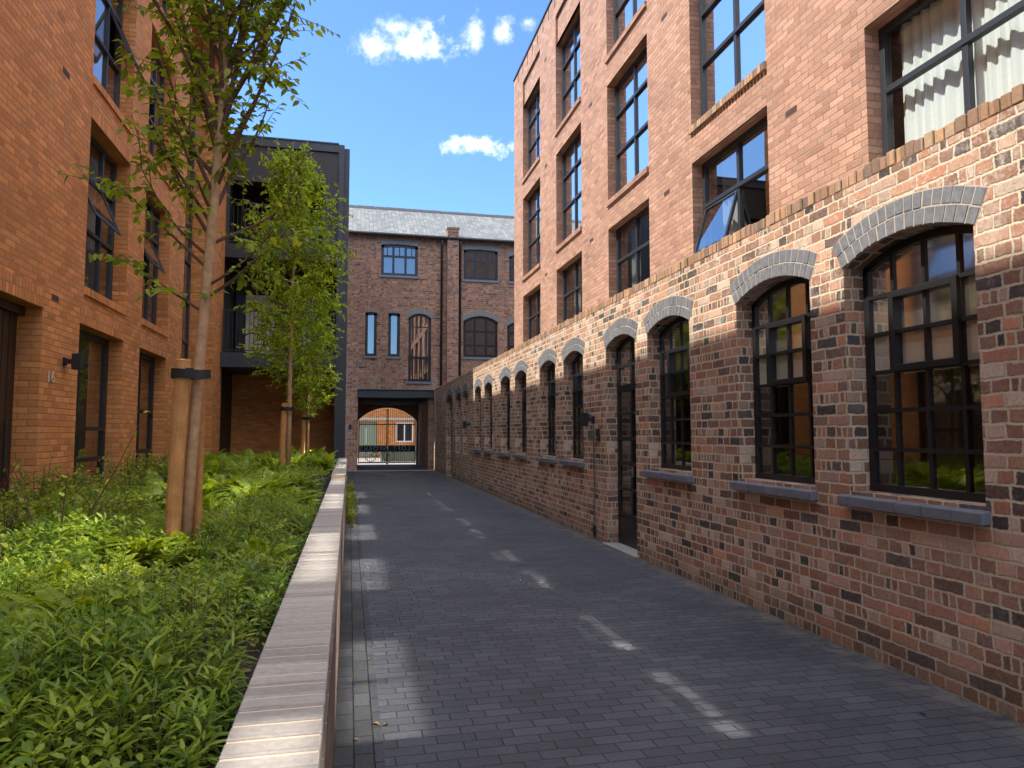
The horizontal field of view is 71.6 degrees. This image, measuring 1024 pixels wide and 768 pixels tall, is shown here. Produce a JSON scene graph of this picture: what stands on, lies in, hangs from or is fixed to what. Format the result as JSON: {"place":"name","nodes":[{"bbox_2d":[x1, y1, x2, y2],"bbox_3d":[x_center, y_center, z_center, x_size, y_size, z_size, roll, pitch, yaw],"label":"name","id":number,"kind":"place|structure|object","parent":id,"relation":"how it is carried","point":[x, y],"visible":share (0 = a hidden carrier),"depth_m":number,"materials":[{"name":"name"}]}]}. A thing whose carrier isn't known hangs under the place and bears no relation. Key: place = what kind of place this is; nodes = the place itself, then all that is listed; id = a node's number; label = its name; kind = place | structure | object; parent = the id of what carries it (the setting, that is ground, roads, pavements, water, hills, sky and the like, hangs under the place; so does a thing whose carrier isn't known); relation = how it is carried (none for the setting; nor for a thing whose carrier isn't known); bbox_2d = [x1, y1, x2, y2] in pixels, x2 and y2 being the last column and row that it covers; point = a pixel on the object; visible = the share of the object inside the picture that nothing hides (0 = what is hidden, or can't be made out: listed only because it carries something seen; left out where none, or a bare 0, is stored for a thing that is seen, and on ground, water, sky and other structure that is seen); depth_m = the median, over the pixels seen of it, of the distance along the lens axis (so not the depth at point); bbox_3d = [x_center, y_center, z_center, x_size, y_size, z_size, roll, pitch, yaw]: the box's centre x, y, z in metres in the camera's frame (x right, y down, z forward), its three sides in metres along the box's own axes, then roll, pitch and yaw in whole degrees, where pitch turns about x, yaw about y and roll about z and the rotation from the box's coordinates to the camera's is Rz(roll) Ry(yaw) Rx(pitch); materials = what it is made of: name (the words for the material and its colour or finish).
{"place":"outdoors","nodes":[
{"label":"outdoors","id":0,"kind":"place"},
{"bbox_2d":[0,0,229,511],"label":"apartment building","id":1,"kind":"structure","parent":0,"point":[64,102],"depth_m":9.94,"materials":[{"name":"orange brick"}]},
{"bbox_2d":[0,297,25,509],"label":"door","id":2,"kind":"structure","parent":1,"relation":"in","point":[9,310],"depth_m":7.93,"materials":[{"name":"brown wood"}]},
{"bbox_2d":[62,353,83,369],"bbox_3d":[-5.519,-0.281,8.915,0.230,0.200,0.110,1,-4,-13],"label":"wall lamp","id":3,"kind":"object","parent":1,"relation":"attached to","point":[76,361],"visible":1,"depth_m":8.88,"materials":[{"name":"black metal"}]},
{"bbox_2d":[74,329,108,484],"bbox_3d":[-6.228,0.636,10.123,0.312,2.780,1.850,1,-4,-13],"label":"door","id":4,"kind":"structure","parent":1,"relation":"in","point":[81,428],"depth_m":10.82,"materials":[{"name":"black metal"}]},
{"bbox_2d":[84,135,126,315],"bbox_3d":[-6.124,-2.365,10.434,0.560,2.450,1.800,1,-4,-13],"label":"window","id":5,"kind":"structure","parent":1,"relation":"in","point":[97,204],"depth_m":10.76,"materials":[{"name":"grey metal"}]},
{"bbox_2d":[93,0,137,136],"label":"window","id":6,"kind":"structure","parent":1,"relation":"in","point":[102,56],"depth_m":11.09,"materials":[{"name":"blue glass"}]},
{"bbox_2d":[135,352,154,476],"bbox_3d":[-6.737,0.822,12.796,0.112,2.780,1.800,1,-4,-13],"label":"door","id":7,"kind":"structure","parent":1,"relation":"in","point":[146,388],"depth_m":13.31,"materials":[{"name":"black metal"}]},
{"bbox_2d":[141,198,168,337],"bbox_3d":[-6.622,-2.182,13.057,0.360,2.450,1.750,1,-4,-13],"label":"window","id":8,"kind":"structure","parent":1,"relation":"in","point":[151,246],"depth_m":13.31,"materials":[{"name":"grey metal"}]},
{"bbox_2d":[147,46,173,190],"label":"window","id":9,"kind":"structure","parent":1,"relation":"in","point":[155,76],"depth_m":13.55,"materials":[{"name":"grey metal"}]},
{"bbox_2d":[181,47,196,358],"bbox_3d":[-8.032,-3.117,16.830,0.076,11.500,3.610,1,-4,-13],"label":"bay window","id":10,"kind":"structure","parent":1,"relation":"in","point":[187,256],"depth_m":18.35,"materials":[{"name":"grey metal"}]},
{"bbox_2d":[0,465,334,767],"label":"soil","id":11,"kind":"structure","parent":0,"point":[256,654],"depth_m":3.10,"materials":[{"name":"brown soil"}]},
{"bbox_2d":[0,478,33,520],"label":"shrub","id":12,"kind":"object","parent":11,"relation":"on","point":[15,489],"visible":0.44,"depth_m":6.27,"materials":[{"name":"green plant"}]},
{"bbox_2d":[0,486,45,542],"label":"shrub","id":13,"kind":"object","parent":11,"relation":"on","point":[4,520],"visible":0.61,"depth_m":5.10,"materials":[{"name":"green plant"}]},
{"bbox_2d":[1,485,67,517],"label":"fern","id":14,"kind":"object","parent":11,"relation":"on","point":[56,492],"visible":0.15,"depth_m":6.71,"materials":[{"name":"green plant"}]},
{"bbox_2d":[1,561,77,601],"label":"fern","id":15,"kind":"object","parent":11,"relation":"on","point":[65,566],"visible":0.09,"depth_m":3.63,"materials":[{"name":"green plant"}]},
{"bbox_2d":[10,479,70,510],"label":"shrub","id":16,"kind":"object","parent":11,"relation":"on","point":[42,491],"visible":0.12,"depth_m":7.05,"materials":[{"name":"green plant"}]},
{"bbox_2d":[0,632,81,746],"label":"fern","id":17,"kind":"object","parent":11,"relation":"on","point":[47,674],"visible":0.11,"depth_m":2.12,"materials":[{"name":"green plant"}]},
{"bbox_2d":[0,456,88,504],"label":"shrub","id":18,"kind":"object","parent":11,"relation":"on","point":[37,480],"visible":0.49,"depth_m":7.28,"materials":[{"name":"green plant"}]},
{"bbox_2d":[2,541,116,590],"bbox_3d":[-2.512,1.026,3.838,0.632,0.347,0.720,-2,-4,25],"label":"grass tuft","id":19,"kind":"object","parent":11,"relation":"on","point":[37,566],"visible":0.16,"depth_m":3.92,"materials":[{"name":"green plant"}]},
{"bbox_2d":[37,485,84,519],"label":"shrub","id":20,"kind":"object","parent":11,"relation":"on","point":[48,506],"visible":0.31,"depth_m":6.46,"materials":[{"name":"green plant"}]},
{"bbox_2d":[0,605,129,644],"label":"fern","id":21,"kind":"object","parent":11,"relation":"on","point":[24,611],"visible":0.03,"depth_m":2.58,"materials":[{"name":"green plant"}]},
{"bbox_2d":[9,521,132,568],"bbox_3d":[-2.771,1.043,4.516,0.647,0.290,0.704,1,-4,-16],"label":"fern","id":22,"kind":"object","parent":11,"relation":"on","point":[61,543],"visible":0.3,"depth_m":4.54,"materials":[{"name":"green plant"}]},
{"bbox_2d":[37,464,107,502],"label":"shrub","id":23,"kind":"object","parent":11,"relation":"on","point":[79,480],"visible":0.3,"depth_m":7.90,"materials":[{"name":"green plant"}]},
{"bbox_2d":[0,583,157,617],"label":"fern","id":24,"kind":"object","parent":11,"relation":"on","point":[44,598],"visible":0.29,"depth_m":3.01,"materials":[{"name":"green plant"}]},
{"bbox_2d":[47,493,116,539],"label":"shrub","id":25,"kind":"object","parent":11,"relation":"on","point":[83,503],"visible":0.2,"depth_m":5.75,"materials":[{"name":"green plant"}]},
{"bbox_2d":[11,411,161,550],"bbox_3d":[-3.140,0.737,4.821,1.458,1.112,0.264,0,-4,4],"label":"twiggy shrub","id":26,"kind":"object","parent":11,"relation":"on","point":[100,489],"visible":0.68,"depth_m":4.86,"materials":[{"name":"brown plant"}]},
{"bbox_2d":[24,576,165,627],"bbox_3d":[-1.667,0.959,2.870,0.669,0.329,0.588,0,-4,3],"label":"grass tuft","id":27,"kind":"object","parent":11,"relation":"on","point":[82,607],"visible":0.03,"depth_m":2.90,"materials":[{"name":"green plant"}]},
{"bbox_2d":[0,592,193,738],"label":"grass tuft","id":28,"kind":"object","parent":11,"relation":"on","point":[74,665],"visible":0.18,"depth_m":2.28,"materials":[{"name":"green plant"}]},
{"bbox_2d":[89,465,140,499],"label":"shrub","id":29,"kind":"object","parent":11,"relation":"on","point":[121,482],"visible":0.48,"depth_m":9.20,"materials":[{"name":"green plant"}]},
{"bbox_2d":[69,548,165,602],"bbox_3d":[-1.990,0.968,3.524,0.601,0.320,0.625,4,-6,-44],"label":"grass tuft","id":30,"kind":"object","parent":11,"relation":"on","point":[109,574],"visible":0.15,"depth_m":3.57,"materials":[{"name":"green plant"}]},
{"bbox_2d":[80,489,155,540],"bbox_3d":[-3.167,1.090,5.685,0.547,0.509,0.518,2,-5,-29],"label":"shrub","id":31,"kind":"object","parent":11,"relation":"on","point":[137,508],"visible":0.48,"depth_m":5.64,"materials":[{"name":"green plant"}]},
{"bbox_2d":[94,451,165,490],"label":"shrub","id":32,"kind":"object","parent":11,"relation":"on","point":[128,472],"visible":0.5,"depth_m":10.02,"materials":[{"name":"green plant"}]},
{"bbox_2d":[103,511,163,541],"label":"fern","id":33,"kind":"object","parent":11,"relation":"on","point":[153,516],"visible":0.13,"depth_m":5.67,"materials":[{"name":"green plant"}]},
{"bbox_2d":[105,487,164,514],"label":"shrub","id":34,"kind":"object","parent":11,"relation":"on","point":[128,496],"visible":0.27,"depth_m":6.86,"materials":[{"name":"green plant"}]},
{"bbox_2d":[83,531,188,573],"bbox_3d":[-2.499,1.091,4.707,0.608,0.246,0.556,-3,-5,41],"label":"fern","id":35,"kind":"object","parent":11,"relation":"on","point":[135,545],"visible":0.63,"depth_m":4.67,"materials":[{"name":"green plant"}]},
{"bbox_2d":[120,453,167,482],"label":"shrub","id":36,"kind":"object","parent":11,"relation":"on","point":[146,466],"visible":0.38,"depth_m":11.13,"materials":[{"name":"green plant"}]},
{"bbox_2d":[127,479,165,509],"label":"fern","id":37,"kind":"object","parent":11,"relation":"on","point":[157,489],"visible":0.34,"depth_m":8.04,"materials":[{"name":"green plant"}]},
{"bbox_2d":[0,450,334,767],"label":"ground cover","id":38,"kind":"object","parent":11,"relation":"on","point":[187,592],"visible":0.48,"depth_m":2.35,"materials":[{"name":"green plant"}]},
{"bbox_2d":[154,530,219,561],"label":"fern","id":39,"kind":"object","parent":11,"relation":"on","point":[174,533],"visible":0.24,"depth_m":5.09,"materials":[{"name":"green plant"}]},
{"bbox_2d":[164,359,210,545],"bbox_3d":[-2.396,0.676,5.227,0.282,1.721,0.195,-1,-4,12],"label":"tree stake","id":40,"kind":"object","parent":11,"relation":"on","point":[183,373],"visible":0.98,"depth_m":5.19,"materials":[{"name":"brown wood"}]},
{"bbox_2d":[143,545,235,563],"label":"fern","id":41,"kind":"object","parent":11,"relation":"on","point":[195,548],"visible":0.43,"depth_m":4.84,"materials":[{"name":"green plant"}]},
{"bbox_2d":[158,527,233,572],"bbox_3d":[-2.095,1.101,4.764,0.569,0.325,0.592,-1,-4,9],"label":"grass tuft","id":42,"kind":"object","parent":11,"relation":"on","point":[204,554],"visible":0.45,"depth_m":4.75,"materials":[{"name":"green plant"}]},
{"bbox_2d":[192,386,205,543],"bbox_3d":[-2.440,0.786,5.525,0.064,1.540,0.064,1,-4,-13],"label":"tree stake","id":43,"kind":"object","parent":11,"relation":"on","point":[197,516],"visible":0.4,"depth_m":5.51,"materials":[{"name":"brown wood"}]},
{"bbox_2d":[57,0,344,560],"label":"young tree","id":44,"kind":"object","parent":11,"relation":"on","point":[193,60],"visible":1,"depth_m":5.58,"materials":[{"name":"green plant"}]},
{"bbox_2d":[203,455,233,475],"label":"fern","id":45,"kind":"object","parent":11,"relation":"on","point":[210,469],"visible":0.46,"depth_m":11.68,"materials":[{"name":"green plant"}]},
{"bbox_2d":[203,466,253,493],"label":"fern","id":46,"kind":"object","parent":11,"relation":"on","point":[237,477],"visible":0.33,"depth_m":8.61,"materials":[{"name":"green plant"}]},
{"bbox_2d":[133,475,330,486],"bbox_3d":[-4.519,1.676,11.424,3.115,0.385,0.060,1,-4,-13],"label":"steel edging","id":47,"kind":"object","parent":11,"relation":"on","point":[327,479],"visible":0.14,"depth_m":11.71,"materials":[{"name":"black metal"}]},
{"bbox_2d":[207,459,257,471],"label":"fern","id":48,"kind":"object","parent":11,"relation":"on","point":[239,464],"visible":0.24,"depth_m":12.98,"materials":[{"name":"green plant"}]},
{"bbox_2d":[223,485,288,510],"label":"fern","id":49,"kind":"object","parent":11,"relation":"on","point":[235,488],"visible":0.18,"depth_m":7.90,"materials":[{"name":"green plant"}]},
{"bbox_2d":[217,469,298,495],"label":"fern","id":50,"kind":"object","parent":11,"relation":"on","point":[276,475],"visible":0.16,"depth_m":8.51,"materials":[{"name":"green plant"}]},
{"bbox_2d":[225,536,297,565],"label":"fern","id":51,"kind":"object","parent":11,"relation":"on","point":[276,547],"visible":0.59,"depth_m":4.93,"materials":[{"name":"green plant"}]},
{"bbox_2d":[219,465,306,496],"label":"fern","id":52,"kind":"object","parent":11,"relation":"on","point":[268,481],"visible":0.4,"depth_m":8.63,"materials":[{"name":"green plant"}]},
{"bbox_2d":[249,455,294,474],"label":"fern","id":53,"kind":"object","parent":11,"relation":"on","point":[263,461],"visible":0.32,"depth_m":12.86,"materials":[{"name":"green plant"}]},
{"bbox_2d":[278,403,293,473],"bbox_3d":[-4.219,1.194,13.235,0.279,1.682,0.164,1,-4,-13],"label":"tree stake","id":54,"kind":"object","parent":11,"relation":"on","point":[285,408],"visible":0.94,"depth_m":13.21,"materials":[{"name":"brown wood"}]},
{"bbox_2d":[231,140,355,470],"bbox_3d":[-4.174,-1.374,13.492,2.327,6.718,2.406,1,-4,-13],"label":"young tree","id":55,"kind":"object","parent":11,"relation":"on","point":[277,195],"visible":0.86,"depth_m":13.43,"materials":[{"name":"green plant"}]},
{"bbox_2d":[275,486,326,508],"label":"fern","id":56,"kind":"object","parent":11,"relation":"on","point":[310,498],"visible":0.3,"depth_m":8.51,"materials":[{"name":"green plant"}]},
{"bbox_2d":[301,414,310,454],"bbox_3d":[-5.060,1.509,17.391,0.244,1.551,0.144,1,-4,-13],"label":"tree stake","id":57,"kind":"object","parent":11,"relation":"on","point":[304,418],"visible":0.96,"depth_m":17.37,"materials":[{"name":"brown wood"}]},
{"bbox_2d":[269,283,343,450],"bbox_3d":[-5.041,-0.213,17.715,1.861,4.837,1.924,-3,-5,41],"label":"young tree","id":58,"kind":"object","parent":11,"relation":"on","point":[319,332],"visible":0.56,"depth_m":17.60,"materials":[{"name":"green plant"}]},
{"bbox_2d":[219,135,349,463],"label":"balcony block","id":59,"kind":"structure","parent":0,"point":[250,412],"depth_m":21.38,"materials":[{"name":"black metal"}]},
{"bbox_2d":[235,293,317,352],"bbox_3d":[-7.393,-1.766,22.404,2.520,2.120,0.090,1,-4,-13],"label":"glazed door","id":60,"kind":"structure","parent":59,"relation":"in","point":[260,297],"depth_m":22.21,"materials":[{"name":"grey glass"}]},
{"bbox_2d":[238,206,320,247],"bbox_3d":[-7.409,-4.699,22.679,2.520,1.770,0.195,1,-4,-13],"label":"glazed door","id":61,"kind":"structure","parent":59,"relation":"in","point":[240,207],"depth_m":22.69,"materials":[{"name":"black metal"}]},
{"bbox_2d":[214,0,549,215],"label":"sky","id":62,"kind":"structure","parent":0,"point":[419,93],"materials":[{"name":"blue"}]},
{"bbox_2d":[357,458,415,464],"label":"courtyard","id":63,"kind":"structure","parent":0,"point":[365,460],"depth_m":37.37,"materials":[{"name":"beige concrete"}]},
{"bbox_2d":[357,408,415,457],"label":"brick house","id":64,"kind":"structure","parent":63,"relation":"on","point":[404,432],"depth_m":46.24,"materials":[{"name":"orange brick"}]},
{"bbox_2d":[358,421,376,456],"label":"door","id":65,"kind":"structure","parent":64,"relation":"in","point":[370,429],"depth_m":46.06,"materials":[{"name":"green paint"}]},
{"bbox_2d":[380,449,415,460],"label":"courtyard planter","id":66,"kind":"object","parent":63,"relation":"on","point":[408,456],"visible":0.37,"depth_m":40.34,"materials":[{"name":"grey paint"}]},
{"bbox_2d":[354,464,1023,767],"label":"paving","id":67,"kind":"structure","parent":0,"point":[506,634],"depth_m":4.74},
{"bbox_2d":[46,504,926,767],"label":"leaf litter","id":68,"kind":"object","parent":67,"relation":"on","point":[248,670],"visible":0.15,"depth_m":3.31,"materials":[{"name":"brown plant"}]},
{"bbox_2d":[513,0,1023,346],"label":"apartment building","id":69,"kind":"structure","parent":0,"point":[652,137],"depth_m":10.59,"materials":[{"name":"brick"}]},
{"bbox_2d":[521,88,539,183],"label":"window","id":70,"kind":"structure","parent":69,"relation":"in","point":[534,108],"depth_m":20.37,"materials":[{"name":"blue glass"}]},
{"bbox_2d":[521,185,540,281],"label":"window","id":71,"kind":"structure","parent":69,"relation":"in","point":[534,263],"depth_m":20.21,"materials":[{"name":"grey metal"}]},
{"bbox_2d":[528,289,540,338],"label":"window","id":72,"kind":"structure","parent":69,"relation":"in","point":[534,303],"depth_m":20.07,"materials":[{"name":"black glass"}]},
{"bbox_2d":[554,15,580,136],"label":"window","id":73,"kind":"structure","parent":69,"relation":"in","point":[571,62],"depth_m":16.95,"materials":[{"name":"blue glass"}]},
{"bbox_2d":[555,132,581,252],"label":"window","id":74,"kind":"structure","parent":69,"relation":"in","point":[571,159],"depth_m":16.75,"materials":[{"name":"blue glass"}]},
{"bbox_2d":[563,257,581,321],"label":"window","id":75,"kind":"structure","parent":69,"relation":"in","point":[572,275],"depth_m":16.63,"materials":[{"name":"black glass"}]},
{"bbox_2d":[604,0,646,63],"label":"window","id":76,"kind":"structure","parent":69,"relation":"in","point":[626,12],"depth_m":13.60,"materials":[{"name":"blue glass"}]},
{"bbox_2d":[606,46,648,207],"bbox_3d":[2.180,-4.724,13.018,0.275,2.445,1.962,1,-4,-13],"label":"window","id":77,"kind":"structure","parent":69,"relation":"in","point":[631,92],"depth_m":13.21,"materials":[{"name":"blue glass"}]},
{"bbox_2d":[616,205,649,293],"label":"window","id":78,"kind":"structure","parent":69,"relation":"in","point":[637,247],"depth_m":13.47,"materials":[{"name":"grey metal"}]},
{"bbox_2d":[688,0,766,134],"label":"window","id":79,"kind":"structure","parent":69,"relation":"in","point":[732,32],"depth_m":9.84,"materials":[{"name":"blue glass"}]},
{"bbox_2d":[694,115,768,253],"bbox_3d":[3.091,-2.044,9.471,0.559,2.525,1.962,1,-4,-13],"label":"window","id":80,"kind":"structure","parent":69,"relation":"in","point":[733,182],"depth_m":10.09,"materials":[{"name":"grey metal"}]},
{"bbox_2d":[878,0,1023,156],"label":"window","id":81,"kind":"structure","parent":69,"relation":"in","point":[959,56],"depth_m":6.31,"materials":[{"name":"white fabric"}]},
{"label":"ground","id":82,"kind":"structure","parent":0,"visible":0},
{"bbox_2d":[215,479,345,767],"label":"planter wall","id":83,"kind":"structure","parent":82,"relation":"on","point":[285,716],"depth_m":2.32,"materials":[{"name":"wood"}]},
{"bbox_2d":[331,458,346,515],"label":"planter wall","id":84,"kind":"structure","parent":82,"relation":"on","point":[339,471],"depth_m":13.34,"materials":[{"name":"stone"}]},
{"bbox_2d":[333,471,385,767],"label":"paving edge strip","id":85,"kind":"object","parent":82,"relation":"on","point":[357,710],"depth_m":4.60,"materials":[{"name":"grey stone"}]},
{"bbox_2d":[345,205,513,470],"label":"warehouse","id":86,"kind":"structure","parent":82,"relation":"on","point":[431,295],"depth_m":31.37,"materials":[{"name":"brick"}]},
{"bbox_2d":[363,309,377,357],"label":"slit window","id":87,"kind":"structure","parent":86,"relation":"in","point":[370,317],"depth_m":30.77,"materials":[{"name":"blue glass"}]},
{"bbox_2d":[358,409,415,463],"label":"iron gate","id":88,"kind":"structure","parent":86,"relation":"attached to","point":[382,448],"depth_m":35.48,"materials":[{"name":"black metal"}]},
{"bbox_2d":[386,310,400,358],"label":"slit window","id":89,"kind":"structure","parent":86,"relation":"in","point":[393,318],"depth_m":30.98,"materials":[{"name":"blue glass"}]},
{"bbox_2d":[380,239,418,278],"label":"window","id":90,"kind":"structure","parent":86,"relation":"in","point":[397,261],"depth_m":31.32,"materials":[{"name":"black"}]},
{"bbox_2d":[405,308,434,383],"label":"door","id":91,"kind":"structure","parent":86,"relation":"in","point":[419,344],"depth_m":31.32,"materials":[{"name":"wood"}]},
{"bbox_2d":[462,244,498,282],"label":"window","id":92,"kind":"structure","parent":86,"relation":"in","point":[480,265],"depth_m":32.13,"materials":[{"name":"black glass"}]},
{"bbox_2d":[461,311,500,359],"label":"arched window","id":93,"kind":"structure","parent":86,"relation":"in","point":[479,332],"depth_m":31.92,"materials":[{"name":"black glass"}]},
{"bbox_2d":[504,317,513,350],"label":"arched window","id":94,"kind":"structure","parent":86,"relation":"in","point":[510,327],"depth_m":32.10,"materials":[{"name":"black metal"}]},
{"bbox_2d":[508,250,513,283],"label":"window","id":95,"kind":"structure","parent":86,"relation":"in","point":[511,259],"depth_m":32.32,"materials":[{"name":"black"}]},
{"bbox_2d":[433,83,1023,723],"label":"brick outbuilding","id":96,"kind":"structure","parent":82,"relation":"on","point":[807,413],"depth_m":5.66,"materials":[{"name":"brick"}]},
{"bbox_2d":[481,374,492,453],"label":"window","id":97,"kind":"structure","parent":96,"relation":"in","point":[488,378],"depth_m":19.24,"materials":[{"name":"black metal"}]},
{"bbox_2d":[497,367,510,456],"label":"window","id":98,"kind":"structure","parent":96,"relation":"in","point":[505,371],"depth_m":17.14,"materials":[{"name":"black metal"}]},
{"bbox_2d":[511,360,527,458],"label":"window","id":99,"kind":"structure","parent":96,"relation":"in","point":[522,365],"depth_m":15.58,"materials":[{"name":"black metal"}]},
{"bbox_2d":[536,348,556,462],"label":"window","id":100,"kind":"structure","parent":96,"relation":"in","point":[550,354],"depth_m":13.48,"materials":[{"name":"black metal"}]},
{"bbox_2d":[559,337,584,466],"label":"window","id":101,"kind":"structure","parent":96,"relation":"in","point":[574,344],"depth_m":11.96,"materials":[{"name":"black metal"}]},
{"bbox_2d":[602,317,638,557],"bbox_3d":[1.545,0.672,9.642,0.275,3.138,1.307,1,-4,-13],"label":"door","id":102,"kind":"structure","parent":96,"relation":"in","point":[626,544],"depth_m":9.79,"materials":[{"name":"black metal"}]},
{"bbox_2d":[642,296,692,482],"bbox_3d":[1.873,0.046,8.233,0.280,2.104,1.342,1,-4,-13],"label":"window","id":103,"kind":"structure","parent":96,"relation":"in","point":[674,338],"depth_m":8.40,"materials":[{"name":"black metal"}]},
{"bbox_2d":[729,249,817,500],"bbox_3d":[2.337,-0.096,6.209,0.282,2.104,1.339,1,-4,-13],"label":"window","id":104,"kind":"structure","parent":96,"relation":"in","point":[781,322],"depth_m":6.28,"materials":[{"name":"black metal"}]},
{"bbox_2d":[833,185,990,525],"bbox_3d":[2.677,-0.199,4.723,0.282,2.104,1.359,1,-4,-13],"label":"window","id":105,"kind":"structure","parent":96,"relation":"in","point":[919,294],"depth_m":4.74,"materials":[{"name":"black glass"}]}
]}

